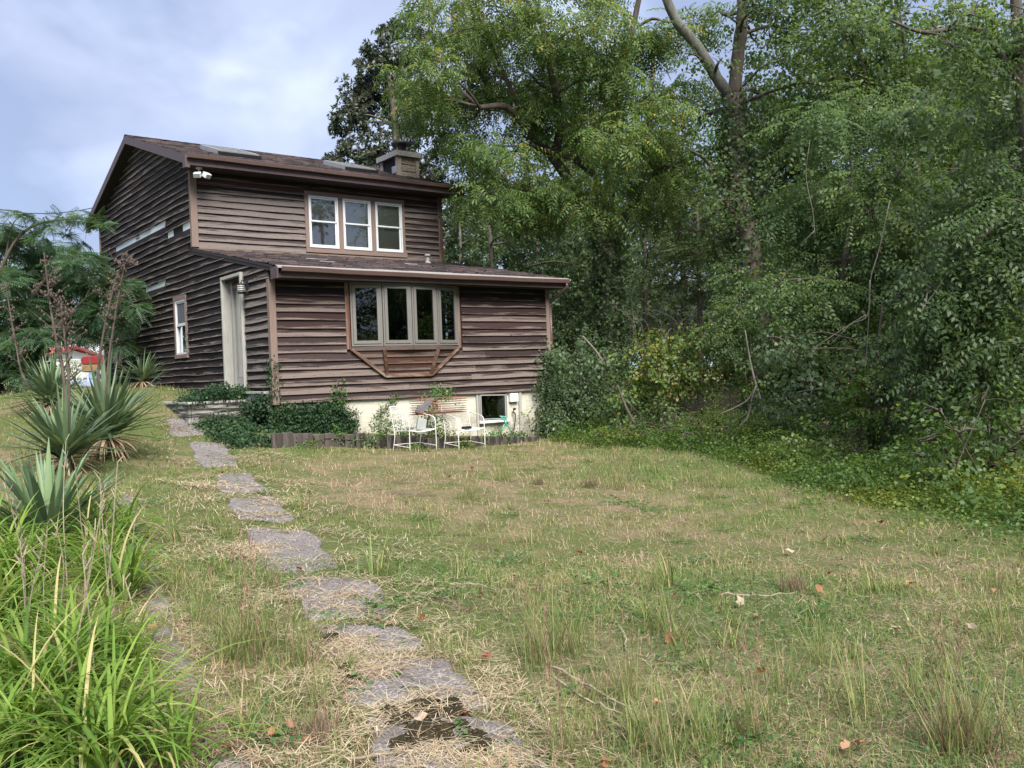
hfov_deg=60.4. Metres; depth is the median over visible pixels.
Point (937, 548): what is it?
grass tuft
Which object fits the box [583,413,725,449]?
weed thicket
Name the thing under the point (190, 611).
weed plant
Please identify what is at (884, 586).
grass tuft
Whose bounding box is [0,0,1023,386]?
sky
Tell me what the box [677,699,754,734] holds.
weed plant
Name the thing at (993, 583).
grass tuft
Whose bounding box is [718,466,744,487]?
grass tuft
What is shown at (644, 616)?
weed plant
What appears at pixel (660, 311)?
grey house
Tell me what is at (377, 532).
grass tuft
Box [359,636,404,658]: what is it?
weed plant
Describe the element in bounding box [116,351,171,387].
yucca
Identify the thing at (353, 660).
grass tuft
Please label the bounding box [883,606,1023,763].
grass tuft
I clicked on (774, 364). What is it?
thicket tree
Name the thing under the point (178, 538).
grass tuft
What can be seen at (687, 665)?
weed plant
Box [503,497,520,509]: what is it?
grass tuft
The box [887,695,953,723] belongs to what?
weed plant
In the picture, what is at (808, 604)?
weed plant
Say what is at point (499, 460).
grass tuft
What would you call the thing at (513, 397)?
wall box
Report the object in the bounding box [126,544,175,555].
weed plant
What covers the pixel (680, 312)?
woodland tree
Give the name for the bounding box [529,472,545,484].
grass tuft
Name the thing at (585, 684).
fallen stick
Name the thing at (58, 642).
daylily
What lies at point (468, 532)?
grass tuft
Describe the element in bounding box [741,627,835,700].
grass tuft
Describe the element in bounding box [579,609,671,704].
grass tuft
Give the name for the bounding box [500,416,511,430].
hose
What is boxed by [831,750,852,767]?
grass tuft
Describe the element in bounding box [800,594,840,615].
grass tuft
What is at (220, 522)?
grass tuft
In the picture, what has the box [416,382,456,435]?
creeper
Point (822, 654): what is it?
grass tuft
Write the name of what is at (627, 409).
dead branch
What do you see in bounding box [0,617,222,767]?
daylily
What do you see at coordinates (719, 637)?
clover
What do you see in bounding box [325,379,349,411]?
creeper
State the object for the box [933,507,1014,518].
weed plant
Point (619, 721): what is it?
weed plant
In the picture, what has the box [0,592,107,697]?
daylily
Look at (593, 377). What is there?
shaded bush
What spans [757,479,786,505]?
grass tuft
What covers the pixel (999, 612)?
weed plant
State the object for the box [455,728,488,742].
moss clump
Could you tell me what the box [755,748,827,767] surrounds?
weed plant
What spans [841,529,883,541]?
weed plant
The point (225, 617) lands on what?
grass tuft
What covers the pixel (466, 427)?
scrap block
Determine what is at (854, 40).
tall maple tree
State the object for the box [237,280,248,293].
wall lantern
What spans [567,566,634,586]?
weed plant
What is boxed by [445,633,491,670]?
grass tuft
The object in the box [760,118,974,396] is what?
woodland tree
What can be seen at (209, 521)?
grass tuft
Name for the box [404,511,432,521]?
weed plant
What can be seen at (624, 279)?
woodland tree
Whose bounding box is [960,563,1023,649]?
grass tuft
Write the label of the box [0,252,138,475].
yucca
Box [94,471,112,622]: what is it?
dead flower stalk
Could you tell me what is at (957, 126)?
woodland tree
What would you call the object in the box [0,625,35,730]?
daylily
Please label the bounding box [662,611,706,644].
grass tuft
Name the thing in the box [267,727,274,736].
fallen leaf
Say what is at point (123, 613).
daylily
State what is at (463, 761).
grass tuft
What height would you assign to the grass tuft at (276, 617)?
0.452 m
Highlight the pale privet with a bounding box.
[767,422,881,462]
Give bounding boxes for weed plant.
[121,734,190,766]
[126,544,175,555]
[129,494,168,506]
[168,603,207,617]
[190,697,302,765]
[193,655,215,668]
[200,493,223,501]
[245,518,274,526]
[246,733,280,754]
[255,489,280,494]
[260,580,307,594]
[307,595,402,627]
[344,670,418,706]
[350,593,420,610]
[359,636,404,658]
[361,538,385,548]
[382,614,422,627]
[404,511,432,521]
[406,588,459,604]
[412,558,446,570]
[430,718,514,767]
[472,548,532,565]
[490,662,531,678]
[499,684,579,715]
[500,510,524,516]
[518,412,538,434]
[527,410,547,436]
[557,602,610,621]
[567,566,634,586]
[576,663,609,671]
[597,709,650,731]
[598,495,650,506]
[598,721,656,757]
[622,497,667,512]
[622,609,669,619]
[649,643,716,675]
[659,708,781,765]
[660,578,743,601]
[664,534,696,544]
[667,554,707,565]
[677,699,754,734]
[707,521,737,533]
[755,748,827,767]
[785,601,831,616]
[795,497,827,507]
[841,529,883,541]
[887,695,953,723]
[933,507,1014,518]
[939,560,968,566]
[959,514,1023,536]
[973,607,1017,620]
[976,722,1023,749]
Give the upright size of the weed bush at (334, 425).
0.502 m
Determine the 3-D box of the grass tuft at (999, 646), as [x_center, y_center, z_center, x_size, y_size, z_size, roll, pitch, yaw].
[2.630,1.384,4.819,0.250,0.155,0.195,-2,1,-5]
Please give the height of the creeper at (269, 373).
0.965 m
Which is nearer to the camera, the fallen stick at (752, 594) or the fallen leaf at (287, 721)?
the fallen leaf at (287, 721)
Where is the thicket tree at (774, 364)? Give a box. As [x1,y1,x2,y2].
[744,283,1023,456]
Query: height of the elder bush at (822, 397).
3.081 m
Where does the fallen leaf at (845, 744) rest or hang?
on the ground at (380, 457)
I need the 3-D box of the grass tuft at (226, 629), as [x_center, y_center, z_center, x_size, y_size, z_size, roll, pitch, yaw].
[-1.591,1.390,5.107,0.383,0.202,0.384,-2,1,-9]
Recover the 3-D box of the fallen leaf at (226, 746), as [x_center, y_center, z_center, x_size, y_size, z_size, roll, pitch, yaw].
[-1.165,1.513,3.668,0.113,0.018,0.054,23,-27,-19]
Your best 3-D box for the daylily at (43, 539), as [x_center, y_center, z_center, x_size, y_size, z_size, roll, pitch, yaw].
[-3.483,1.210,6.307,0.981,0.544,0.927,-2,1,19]
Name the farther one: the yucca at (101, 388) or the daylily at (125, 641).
the yucca at (101, 388)
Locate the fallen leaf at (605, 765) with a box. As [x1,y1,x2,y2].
[599,761,608,767]
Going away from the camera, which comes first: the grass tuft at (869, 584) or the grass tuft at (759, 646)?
the grass tuft at (759, 646)
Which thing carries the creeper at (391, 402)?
attached to the house at (310, 250)
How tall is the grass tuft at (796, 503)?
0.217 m
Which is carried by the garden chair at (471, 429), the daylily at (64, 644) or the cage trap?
the cage trap
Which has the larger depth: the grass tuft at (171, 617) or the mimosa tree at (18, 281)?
the mimosa tree at (18, 281)
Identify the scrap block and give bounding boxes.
[461,426,471,428]
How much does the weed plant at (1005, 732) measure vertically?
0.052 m
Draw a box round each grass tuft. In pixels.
[94,576,141,607]
[143,551,201,590]
[147,597,187,629]
[155,516,188,545]
[156,664,231,739]
[163,570,227,626]
[174,524,320,668]
[190,508,212,527]
[193,539,246,575]
[194,493,244,529]
[194,628,245,662]
[200,670,296,744]
[205,604,260,644]
[215,571,321,652]
[215,604,231,624]
[216,521,233,537]
[228,697,254,727]
[235,539,292,589]
[253,570,351,672]
[255,632,272,650]
[278,623,363,717]
[279,688,356,747]
[282,485,317,509]
[314,609,343,631]
[324,635,391,676]
[354,528,408,580]
[354,592,381,610]
[366,519,383,534]
[379,456,396,474]
[411,612,486,661]
[413,516,445,538]
[413,536,430,547]
[425,464,442,479]
[430,736,500,767]
[431,554,444,564]
[434,548,486,575]
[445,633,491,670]
[454,489,470,500]
[454,524,472,536]
[457,545,472,560]
[459,464,479,499]
[468,571,607,669]
[486,448,509,466]
[487,470,508,480]
[487,501,499,514]
[489,574,574,676]
[494,463,514,479]
[498,624,623,766]
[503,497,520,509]
[508,725,549,752]
[509,517,541,544]
[514,546,545,562]
[528,574,614,659]
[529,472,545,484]
[551,659,604,706]
[556,700,604,737]
[573,675,683,749]
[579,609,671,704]
[580,473,600,487]
[593,652,738,767]
[603,607,619,623]
[604,445,641,490]
[614,732,675,767]
[619,574,706,640]
[619,696,659,730]
[625,586,655,617]
[630,666,739,742]
[633,554,676,592]
[638,543,682,587]
[648,719,705,767]
[650,463,660,473]
[654,667,745,760]
[659,624,716,660]
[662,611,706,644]
[668,714,731,763]
[684,633,720,673]
[686,618,811,751]
[690,601,754,652]
[695,467,718,499]
[695,740,729,767]
[698,584,742,611]
[699,476,714,487]
[705,751,742,767]
[708,536,737,563]
[716,608,746,628]
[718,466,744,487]
[726,734,771,766]
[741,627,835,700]
[744,635,767,652]
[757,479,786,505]
[757,696,774,719]
[768,564,818,594]
[777,610,845,668]
[782,493,801,509]
[788,599,828,627]
[788,616,928,733]
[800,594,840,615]
[819,589,836,601]
[822,626,879,663]
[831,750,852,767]
[832,527,858,544]
[842,607,1015,761]
[850,633,974,704]
[856,566,882,594]
[871,623,899,643]
[877,573,918,594]
[877,581,895,592]
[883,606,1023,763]
[894,672,1023,766]
[923,535,947,554]
[932,650,968,679]
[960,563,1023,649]
[962,595,996,622]
[970,548,1020,590]
[973,623,1017,652]
[977,612,993,623]
[1014,555,1023,566]
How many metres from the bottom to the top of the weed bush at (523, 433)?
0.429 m
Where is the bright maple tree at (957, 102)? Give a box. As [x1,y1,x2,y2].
[844,67,1023,406]
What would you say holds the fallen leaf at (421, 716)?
on the ground at (380, 457)
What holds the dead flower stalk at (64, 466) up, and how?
on the ground at (380, 457)
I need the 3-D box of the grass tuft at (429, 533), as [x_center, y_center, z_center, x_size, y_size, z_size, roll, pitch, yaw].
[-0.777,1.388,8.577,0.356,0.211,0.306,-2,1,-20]
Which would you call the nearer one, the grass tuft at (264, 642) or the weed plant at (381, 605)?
the grass tuft at (264, 642)
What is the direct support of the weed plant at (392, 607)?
on the ground at (380, 457)
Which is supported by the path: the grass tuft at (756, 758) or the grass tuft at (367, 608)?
the grass tuft at (367, 608)
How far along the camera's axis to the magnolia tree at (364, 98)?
35.02 m
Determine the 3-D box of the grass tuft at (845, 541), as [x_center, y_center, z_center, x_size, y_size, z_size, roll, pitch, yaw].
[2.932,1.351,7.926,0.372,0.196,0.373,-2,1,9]
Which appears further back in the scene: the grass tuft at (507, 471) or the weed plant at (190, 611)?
the grass tuft at (507, 471)
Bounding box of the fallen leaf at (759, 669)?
[753,666,764,673]
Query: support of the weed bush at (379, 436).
on the ground at (380, 457)
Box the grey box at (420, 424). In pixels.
[416,418,426,429]
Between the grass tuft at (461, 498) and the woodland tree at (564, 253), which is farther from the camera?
the woodland tree at (564, 253)
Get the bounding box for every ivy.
[173,381,356,449]
[580,216,639,423]
[710,86,787,428]
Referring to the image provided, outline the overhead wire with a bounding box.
[2,208,91,213]
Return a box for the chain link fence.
[47,359,88,381]
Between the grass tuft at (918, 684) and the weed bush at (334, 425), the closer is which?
the grass tuft at (918, 684)
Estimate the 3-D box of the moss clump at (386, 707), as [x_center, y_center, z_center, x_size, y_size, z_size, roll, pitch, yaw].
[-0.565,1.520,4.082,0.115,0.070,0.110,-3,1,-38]
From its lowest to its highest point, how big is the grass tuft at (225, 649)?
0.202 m
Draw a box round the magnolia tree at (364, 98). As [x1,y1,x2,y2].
[321,16,476,262]
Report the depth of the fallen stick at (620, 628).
5.09 m
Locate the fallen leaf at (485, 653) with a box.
[480,651,490,656]
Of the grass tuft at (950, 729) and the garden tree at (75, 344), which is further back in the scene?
the garden tree at (75, 344)
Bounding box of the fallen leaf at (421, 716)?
[414,711,427,720]
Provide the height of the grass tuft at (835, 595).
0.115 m
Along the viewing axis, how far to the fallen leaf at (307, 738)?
3.77 m
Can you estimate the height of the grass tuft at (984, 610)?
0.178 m
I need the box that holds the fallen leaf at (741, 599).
[735,595,744,605]
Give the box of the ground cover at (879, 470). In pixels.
[543,386,1023,573]
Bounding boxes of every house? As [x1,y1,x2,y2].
[39,346,98,378]
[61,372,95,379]
[86,134,570,436]
[583,278,733,353]
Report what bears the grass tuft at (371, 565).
on the ground at (380, 457)
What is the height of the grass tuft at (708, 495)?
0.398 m
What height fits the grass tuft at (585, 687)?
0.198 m
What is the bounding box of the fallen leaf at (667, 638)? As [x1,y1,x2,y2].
[665,633,673,644]
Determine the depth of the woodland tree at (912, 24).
32.15 m
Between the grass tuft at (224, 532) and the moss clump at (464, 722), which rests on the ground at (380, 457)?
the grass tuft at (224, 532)
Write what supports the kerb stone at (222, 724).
on the ground at (380, 457)
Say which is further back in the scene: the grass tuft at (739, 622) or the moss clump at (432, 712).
the grass tuft at (739, 622)
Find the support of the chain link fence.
on the ground at (380, 457)
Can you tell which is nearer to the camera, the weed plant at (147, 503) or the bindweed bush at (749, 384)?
the weed plant at (147, 503)
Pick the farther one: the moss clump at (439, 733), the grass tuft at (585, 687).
the grass tuft at (585, 687)
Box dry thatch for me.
[1,385,1023,767]
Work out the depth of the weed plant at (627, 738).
3.74 m
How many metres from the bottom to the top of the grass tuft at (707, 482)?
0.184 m
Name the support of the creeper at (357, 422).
attached to the house at (310, 250)
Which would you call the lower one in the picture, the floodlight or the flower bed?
the flower bed
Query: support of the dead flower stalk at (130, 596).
on the ground at (380, 457)
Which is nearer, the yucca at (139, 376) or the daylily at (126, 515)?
the daylily at (126, 515)
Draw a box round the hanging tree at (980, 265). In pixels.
[870,0,1023,458]
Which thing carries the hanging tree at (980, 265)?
on the ground at (380, 457)
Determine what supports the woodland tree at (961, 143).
on the ground at (380, 457)
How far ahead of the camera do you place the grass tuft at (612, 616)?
5.53 m
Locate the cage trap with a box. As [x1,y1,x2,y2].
[409,396,466,414]
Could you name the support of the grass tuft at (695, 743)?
on the ground at (380, 457)
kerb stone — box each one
[120,492,143,520]
[130,522,150,555]
[139,560,164,598]
[142,598,179,643]
[151,640,203,692]
[174,688,225,726]
[193,723,250,767]
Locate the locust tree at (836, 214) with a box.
[729,70,967,443]
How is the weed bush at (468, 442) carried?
on the ground at (380, 457)
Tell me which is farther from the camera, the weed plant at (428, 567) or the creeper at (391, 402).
the creeper at (391, 402)
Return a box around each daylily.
[0,482,79,541]
[0,490,90,564]
[0,493,86,583]
[0,505,62,575]
[0,506,82,592]
[0,509,106,586]
[0,510,50,578]
[0,535,122,629]
[0,538,79,630]
[0,550,86,631]
[0,551,104,632]
[0,553,152,664]
[0,557,56,620]
[0,566,84,676]
[0,566,185,719]
[0,575,159,668]
[0,586,175,766]
[0,588,268,761]
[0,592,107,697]
[0,592,168,767]
[0,598,160,712]
[0,610,219,767]
[0,614,126,767]
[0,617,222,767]
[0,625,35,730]
[0,628,247,767]
[0,664,164,767]
[7,508,109,578]
[13,468,113,517]
[14,585,210,679]
[26,584,186,662]
[26,652,293,767]
[28,507,195,603]
[30,481,162,536]
[35,479,191,547]
[40,529,148,592]
[42,489,147,559]
[42,505,161,569]
[43,583,202,688]
[62,514,190,580]
[68,479,144,527]
[70,526,207,588]
[83,487,188,542]
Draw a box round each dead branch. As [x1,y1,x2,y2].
[582,336,605,364]
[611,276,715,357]
[617,385,635,425]
[720,330,770,439]
[800,142,814,244]
[807,200,893,397]
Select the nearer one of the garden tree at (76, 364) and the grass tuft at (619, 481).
the grass tuft at (619, 481)
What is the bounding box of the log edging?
[271,432,538,448]
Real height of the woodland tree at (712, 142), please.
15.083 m
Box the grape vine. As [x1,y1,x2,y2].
[885,378,1023,501]
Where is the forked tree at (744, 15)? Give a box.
[662,0,873,427]
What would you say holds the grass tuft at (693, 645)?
on the ground at (380, 457)
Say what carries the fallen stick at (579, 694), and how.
on the ground at (380, 457)
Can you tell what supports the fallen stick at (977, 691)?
on the ground at (380, 457)
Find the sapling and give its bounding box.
[683,265,808,426]
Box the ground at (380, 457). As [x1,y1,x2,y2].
[0,359,1023,767]
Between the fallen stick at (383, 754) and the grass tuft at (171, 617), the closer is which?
the fallen stick at (383, 754)
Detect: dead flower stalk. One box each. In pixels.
[1,471,23,572]
[9,494,22,578]
[14,530,26,608]
[16,544,27,661]
[28,535,43,672]
[41,519,49,623]
[50,519,64,608]
[59,435,68,585]
[64,480,105,694]
[71,455,91,602]
[81,517,85,612]
[81,518,95,609]
[82,540,94,681]
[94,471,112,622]
[101,515,119,647]
[104,456,122,609]
[125,507,139,577]
[125,573,137,629]
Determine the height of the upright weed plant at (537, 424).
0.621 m
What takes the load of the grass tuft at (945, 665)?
on the ground at (380, 457)
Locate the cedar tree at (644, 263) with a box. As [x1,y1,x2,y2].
[601,174,692,402]
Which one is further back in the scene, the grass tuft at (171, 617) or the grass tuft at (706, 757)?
the grass tuft at (171, 617)
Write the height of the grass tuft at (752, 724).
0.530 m
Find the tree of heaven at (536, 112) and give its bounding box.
[362,0,733,417]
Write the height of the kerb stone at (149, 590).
0.227 m
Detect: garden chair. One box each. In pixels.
[389,405,436,450]
[440,405,485,448]
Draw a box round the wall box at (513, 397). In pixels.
[508,393,518,401]
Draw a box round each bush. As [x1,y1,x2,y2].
[291,438,323,448]
[330,423,365,445]
[355,430,386,448]
[368,412,409,435]
[381,425,418,436]
[399,442,429,451]
[418,426,463,446]
[427,415,450,436]
[452,430,488,448]
[481,424,513,436]
[506,428,527,436]
[528,362,593,438]
[550,322,660,417]
[587,385,731,441]
[595,320,779,438]
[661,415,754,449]
[719,313,861,447]
[719,354,832,443]
[837,283,960,457]
[898,408,1023,487]
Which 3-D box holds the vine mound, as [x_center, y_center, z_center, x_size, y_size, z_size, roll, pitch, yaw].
[1.922,0.153,20.021,2.792,2.566,2.129,-2,1,-3]
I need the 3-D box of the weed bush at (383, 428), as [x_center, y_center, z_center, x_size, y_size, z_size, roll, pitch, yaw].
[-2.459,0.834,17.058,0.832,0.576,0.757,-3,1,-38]
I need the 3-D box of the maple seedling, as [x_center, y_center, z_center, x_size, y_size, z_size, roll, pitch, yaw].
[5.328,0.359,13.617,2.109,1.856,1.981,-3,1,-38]
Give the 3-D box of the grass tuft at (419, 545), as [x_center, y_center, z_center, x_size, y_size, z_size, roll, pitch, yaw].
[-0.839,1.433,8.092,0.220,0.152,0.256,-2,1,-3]
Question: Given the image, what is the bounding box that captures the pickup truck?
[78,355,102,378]
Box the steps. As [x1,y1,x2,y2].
[163,399,247,424]
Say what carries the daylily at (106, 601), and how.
on the ground at (380, 457)
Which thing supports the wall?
on the ground at (380, 457)
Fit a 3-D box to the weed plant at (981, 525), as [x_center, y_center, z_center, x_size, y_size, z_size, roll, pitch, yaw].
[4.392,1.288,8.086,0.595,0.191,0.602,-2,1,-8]
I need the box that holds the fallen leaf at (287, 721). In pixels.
[285,719,295,730]
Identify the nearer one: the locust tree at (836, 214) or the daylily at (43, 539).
the daylily at (43, 539)
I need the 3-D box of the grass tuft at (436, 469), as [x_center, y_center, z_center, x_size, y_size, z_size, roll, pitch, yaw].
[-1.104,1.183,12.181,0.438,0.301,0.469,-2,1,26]
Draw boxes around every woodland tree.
[443,184,566,320]
[483,134,676,392]
[512,46,701,361]
[528,222,642,379]
[591,186,671,376]
[617,115,740,391]
[648,133,788,383]
[683,218,904,390]
[684,83,870,391]
[690,2,943,384]
[717,170,947,406]
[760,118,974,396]
[782,0,1018,389]
[864,13,1021,390]
[887,2,1023,423]
[955,0,1023,252]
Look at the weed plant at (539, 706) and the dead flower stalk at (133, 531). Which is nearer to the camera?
the weed plant at (539, 706)
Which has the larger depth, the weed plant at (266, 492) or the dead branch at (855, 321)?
the dead branch at (855, 321)
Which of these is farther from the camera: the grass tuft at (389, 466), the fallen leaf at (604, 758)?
the grass tuft at (389, 466)
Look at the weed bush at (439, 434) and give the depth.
17.31 m
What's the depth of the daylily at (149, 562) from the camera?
6.23 m
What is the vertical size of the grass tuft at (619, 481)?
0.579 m
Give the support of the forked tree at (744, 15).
on the ground at (380, 457)
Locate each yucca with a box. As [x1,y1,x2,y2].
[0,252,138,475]
[0,280,93,417]
[0,437,152,556]
[19,248,185,462]
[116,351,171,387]
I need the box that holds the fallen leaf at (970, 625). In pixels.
[964,622,977,627]
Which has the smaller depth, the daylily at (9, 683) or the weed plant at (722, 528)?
the daylily at (9, 683)
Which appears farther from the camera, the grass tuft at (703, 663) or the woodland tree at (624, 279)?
the woodland tree at (624, 279)
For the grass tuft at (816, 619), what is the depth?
5.33 m
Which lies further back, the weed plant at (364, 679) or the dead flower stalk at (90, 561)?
the dead flower stalk at (90, 561)
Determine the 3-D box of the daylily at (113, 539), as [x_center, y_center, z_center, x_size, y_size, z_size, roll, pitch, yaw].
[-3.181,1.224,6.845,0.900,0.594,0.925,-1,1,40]
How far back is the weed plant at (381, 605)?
5.63 m
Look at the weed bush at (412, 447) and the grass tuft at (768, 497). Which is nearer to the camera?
the grass tuft at (768, 497)
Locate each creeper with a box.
[264,354,285,406]
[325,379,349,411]
[350,408,362,433]
[371,392,399,422]
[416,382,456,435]
[531,337,574,435]
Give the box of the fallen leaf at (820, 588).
[815,584,824,593]
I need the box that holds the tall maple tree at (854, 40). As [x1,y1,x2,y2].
[773,0,1010,422]
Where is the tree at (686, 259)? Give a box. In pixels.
[622,160,758,413]
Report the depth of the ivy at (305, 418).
16.33 m
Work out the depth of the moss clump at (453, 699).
4.15 m
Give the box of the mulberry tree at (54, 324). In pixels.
[0,246,108,391]
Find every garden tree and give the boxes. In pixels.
[7,320,103,382]
[55,359,81,382]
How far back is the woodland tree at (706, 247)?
51.12 m
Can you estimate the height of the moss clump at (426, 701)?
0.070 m
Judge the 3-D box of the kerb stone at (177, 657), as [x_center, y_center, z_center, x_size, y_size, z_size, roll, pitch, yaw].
[-1.764,1.542,4.627,0.221,0.209,0.775,-2,1,-27]
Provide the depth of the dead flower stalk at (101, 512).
3.96 m
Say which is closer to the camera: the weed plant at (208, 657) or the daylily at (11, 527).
the weed plant at (208, 657)
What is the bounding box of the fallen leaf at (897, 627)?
[889,626,901,628]
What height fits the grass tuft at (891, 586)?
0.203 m
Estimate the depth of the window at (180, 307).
20.36 m
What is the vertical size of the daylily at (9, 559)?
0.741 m
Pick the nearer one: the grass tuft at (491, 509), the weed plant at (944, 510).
the weed plant at (944, 510)
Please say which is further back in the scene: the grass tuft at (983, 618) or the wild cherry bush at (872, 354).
the wild cherry bush at (872, 354)
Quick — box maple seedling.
[787,349,919,460]
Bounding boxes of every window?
[114,338,122,366]
[173,294,189,358]
[304,190,407,257]
[344,282,460,377]
[476,391,522,436]
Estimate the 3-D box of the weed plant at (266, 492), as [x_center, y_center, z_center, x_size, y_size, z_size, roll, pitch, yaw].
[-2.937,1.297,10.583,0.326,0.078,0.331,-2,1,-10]
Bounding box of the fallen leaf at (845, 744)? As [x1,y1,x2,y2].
[840,739,855,748]
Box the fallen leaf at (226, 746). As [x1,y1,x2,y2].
[219,744,243,749]
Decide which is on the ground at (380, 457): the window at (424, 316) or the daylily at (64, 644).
the daylily at (64, 644)
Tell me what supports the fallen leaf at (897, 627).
on the ground at (380, 457)
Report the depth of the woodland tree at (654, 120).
49.16 m
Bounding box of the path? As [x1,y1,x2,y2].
[166,418,545,767]
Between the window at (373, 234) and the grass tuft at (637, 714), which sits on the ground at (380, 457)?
the grass tuft at (637, 714)
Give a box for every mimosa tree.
[0,204,119,276]
[0,220,160,394]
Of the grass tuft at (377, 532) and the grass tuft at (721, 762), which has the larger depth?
the grass tuft at (377, 532)
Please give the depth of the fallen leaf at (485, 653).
4.82 m
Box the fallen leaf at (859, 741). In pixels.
[852,739,865,743]
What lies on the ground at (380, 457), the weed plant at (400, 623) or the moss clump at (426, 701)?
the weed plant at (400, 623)
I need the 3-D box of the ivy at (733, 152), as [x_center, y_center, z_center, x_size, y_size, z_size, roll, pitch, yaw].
[5.832,-2.997,21.456,1.676,8.522,1.762,-3,1,-38]
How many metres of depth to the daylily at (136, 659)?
3.94 m
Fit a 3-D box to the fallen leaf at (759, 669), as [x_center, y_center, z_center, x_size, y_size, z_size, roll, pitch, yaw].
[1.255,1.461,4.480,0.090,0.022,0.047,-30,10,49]
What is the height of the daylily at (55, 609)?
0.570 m
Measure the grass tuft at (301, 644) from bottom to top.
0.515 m
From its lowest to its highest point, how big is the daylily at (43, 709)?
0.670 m
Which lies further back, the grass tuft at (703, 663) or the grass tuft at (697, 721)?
the grass tuft at (703, 663)
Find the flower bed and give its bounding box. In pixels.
[252,432,507,439]
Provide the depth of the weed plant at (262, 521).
8.82 m
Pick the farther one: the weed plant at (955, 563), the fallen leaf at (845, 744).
the weed plant at (955, 563)
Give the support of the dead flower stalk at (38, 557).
on the ground at (380, 457)
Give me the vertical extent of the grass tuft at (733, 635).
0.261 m
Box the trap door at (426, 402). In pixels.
[416,398,434,413]
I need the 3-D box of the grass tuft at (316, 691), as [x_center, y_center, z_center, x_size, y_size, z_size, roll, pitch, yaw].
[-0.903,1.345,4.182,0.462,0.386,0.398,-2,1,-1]
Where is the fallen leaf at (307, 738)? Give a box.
[301,736,313,741]
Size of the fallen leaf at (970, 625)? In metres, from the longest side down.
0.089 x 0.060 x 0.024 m
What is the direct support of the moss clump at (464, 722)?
on the path
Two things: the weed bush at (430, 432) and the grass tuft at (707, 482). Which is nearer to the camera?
the grass tuft at (707, 482)
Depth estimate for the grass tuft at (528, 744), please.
3.65 m
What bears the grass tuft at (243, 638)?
on the ground at (380, 457)
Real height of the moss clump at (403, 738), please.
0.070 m
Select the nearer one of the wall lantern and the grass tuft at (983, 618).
the grass tuft at (983, 618)
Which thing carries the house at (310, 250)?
on the ground at (380, 457)
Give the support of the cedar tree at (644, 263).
on the ground at (380, 457)
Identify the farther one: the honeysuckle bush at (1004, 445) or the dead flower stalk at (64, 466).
the honeysuckle bush at (1004, 445)
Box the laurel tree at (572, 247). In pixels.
[442,170,595,405]
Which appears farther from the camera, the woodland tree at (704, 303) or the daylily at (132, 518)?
the woodland tree at (704, 303)
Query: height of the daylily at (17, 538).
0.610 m
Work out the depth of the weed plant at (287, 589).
6.28 m
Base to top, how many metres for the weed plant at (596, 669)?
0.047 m
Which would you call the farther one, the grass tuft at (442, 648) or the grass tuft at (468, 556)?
the grass tuft at (468, 556)
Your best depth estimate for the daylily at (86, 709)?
3.52 m
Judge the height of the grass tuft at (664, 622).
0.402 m
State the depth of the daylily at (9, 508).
7.34 m
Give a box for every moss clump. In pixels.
[320,632,341,645]
[335,674,363,691]
[336,661,353,675]
[380,704,399,714]
[385,711,413,725]
[386,730,423,751]
[401,696,440,711]
[403,721,426,733]
[412,715,452,735]
[421,729,455,744]
[424,705,441,717]
[440,703,470,718]
[441,696,464,708]
[448,719,470,730]
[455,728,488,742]
[459,737,495,754]
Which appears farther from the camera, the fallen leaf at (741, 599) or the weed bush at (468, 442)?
the weed bush at (468, 442)
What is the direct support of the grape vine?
on the ground at (380, 457)
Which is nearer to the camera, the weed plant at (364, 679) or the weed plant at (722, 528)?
the weed plant at (364, 679)
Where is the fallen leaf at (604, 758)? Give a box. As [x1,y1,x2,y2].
[601,756,613,761]
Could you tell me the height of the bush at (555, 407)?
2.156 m
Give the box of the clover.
[1,389,1023,767]
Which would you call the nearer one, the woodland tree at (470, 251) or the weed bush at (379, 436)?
the weed bush at (379, 436)
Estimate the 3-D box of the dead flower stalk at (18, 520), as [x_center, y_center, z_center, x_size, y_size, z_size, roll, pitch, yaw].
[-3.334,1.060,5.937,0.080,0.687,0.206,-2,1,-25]
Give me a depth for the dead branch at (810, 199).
15.00 m
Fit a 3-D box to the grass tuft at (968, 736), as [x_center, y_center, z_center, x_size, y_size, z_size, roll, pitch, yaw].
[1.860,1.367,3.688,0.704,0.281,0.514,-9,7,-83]
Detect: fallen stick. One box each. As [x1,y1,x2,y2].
[187,710,233,746]
[344,743,546,760]
[451,582,499,590]
[552,665,643,714]
[554,677,622,714]
[617,624,628,653]
[721,592,794,596]
[949,670,1020,716]
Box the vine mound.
[537,334,650,435]
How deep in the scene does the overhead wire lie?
49.41 m
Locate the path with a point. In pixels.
(206, 452)
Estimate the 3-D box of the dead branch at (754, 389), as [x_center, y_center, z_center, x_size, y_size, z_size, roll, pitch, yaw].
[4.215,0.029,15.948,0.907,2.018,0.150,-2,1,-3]
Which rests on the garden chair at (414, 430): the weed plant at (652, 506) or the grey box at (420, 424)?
the grey box at (420, 424)
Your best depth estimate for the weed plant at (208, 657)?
4.67 m
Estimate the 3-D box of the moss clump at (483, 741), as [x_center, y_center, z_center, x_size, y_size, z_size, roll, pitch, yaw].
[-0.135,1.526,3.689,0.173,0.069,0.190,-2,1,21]
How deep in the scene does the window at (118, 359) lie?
24.96 m
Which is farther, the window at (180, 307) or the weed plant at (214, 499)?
the window at (180, 307)
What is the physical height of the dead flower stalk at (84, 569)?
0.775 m
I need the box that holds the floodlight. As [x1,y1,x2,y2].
[193,167,211,178]

